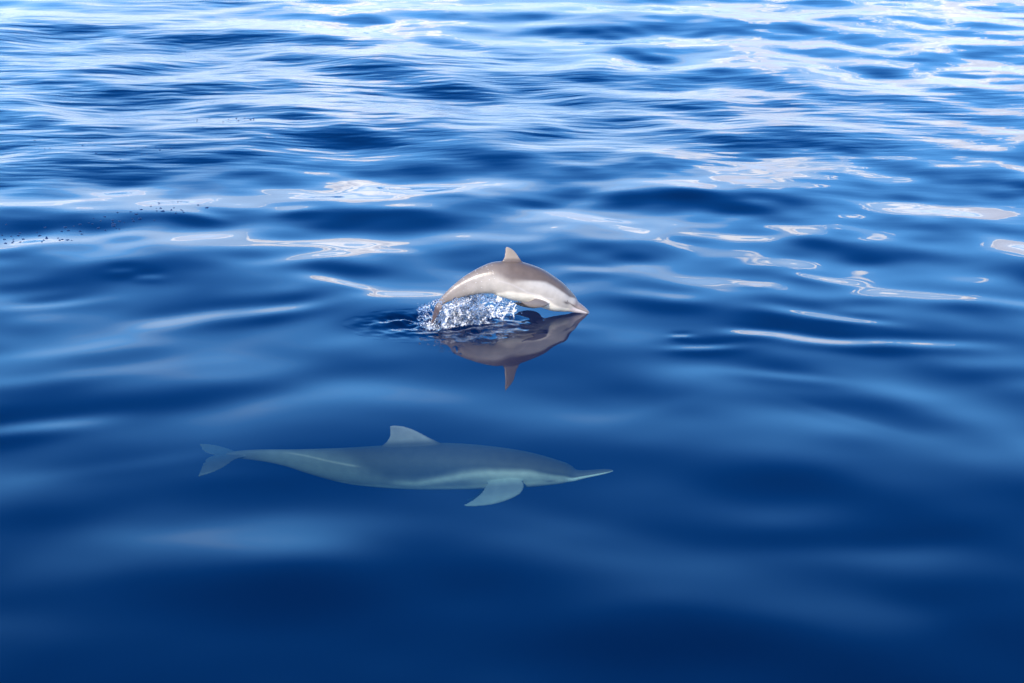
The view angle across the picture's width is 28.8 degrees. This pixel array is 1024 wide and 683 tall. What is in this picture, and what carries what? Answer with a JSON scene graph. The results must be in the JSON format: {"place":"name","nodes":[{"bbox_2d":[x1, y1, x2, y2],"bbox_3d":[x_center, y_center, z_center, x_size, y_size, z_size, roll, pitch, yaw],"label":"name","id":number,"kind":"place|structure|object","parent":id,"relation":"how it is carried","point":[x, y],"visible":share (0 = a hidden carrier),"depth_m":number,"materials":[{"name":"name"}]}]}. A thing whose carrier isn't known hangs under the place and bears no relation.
{"place":"outdoors","nodes":[
{"label":"outdoors","id":0,"kind":"place"},
{"bbox_2d":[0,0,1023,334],"bbox_3d":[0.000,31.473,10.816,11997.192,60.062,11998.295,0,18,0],"label":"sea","id":1,"kind":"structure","parent":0,"point":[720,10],"depth_m":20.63,"materials":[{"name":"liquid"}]},
{"bbox_2d":[199,426,612,505],"bbox_3d":[-0.628,0.681,10.640,2.391,0.521,0.584,5,18,14],"label":"dolphin","id":2,"kind":"object","parent":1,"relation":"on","point":[402,457],"visible":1,"depth_m":10.47,"materials":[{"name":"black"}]},
{"bbox_2d":[410,273,521,331],"bbox_3d":[-0.259,-0.230,11.286,0.632,0.413,0.494,0,18,0],"label":"splash","id":3,"kind":"object","parent":1,"relation":"on","point":[473,304],"visible":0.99,"depth_m":11.29,"materials":[{"name":"white liquid"}]},
{"bbox_2d":[431,247,588,323],"bbox_3d":[-0.019,-0.316,11.335,0.959,0.464,0.312,-4,18,-12],"label":"dolphin","id":4,"kind":"object","parent":1,"relation":"on","point":[524,284],"visible":0.99,"depth_m":11.26,"materials":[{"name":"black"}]},
{"bbox_2d":[0,0,1023,682],"label":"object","id":5,"kind":"structure","parent":0,"point":[798,378],"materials":[{"name":"blue liquid"}]}
]}

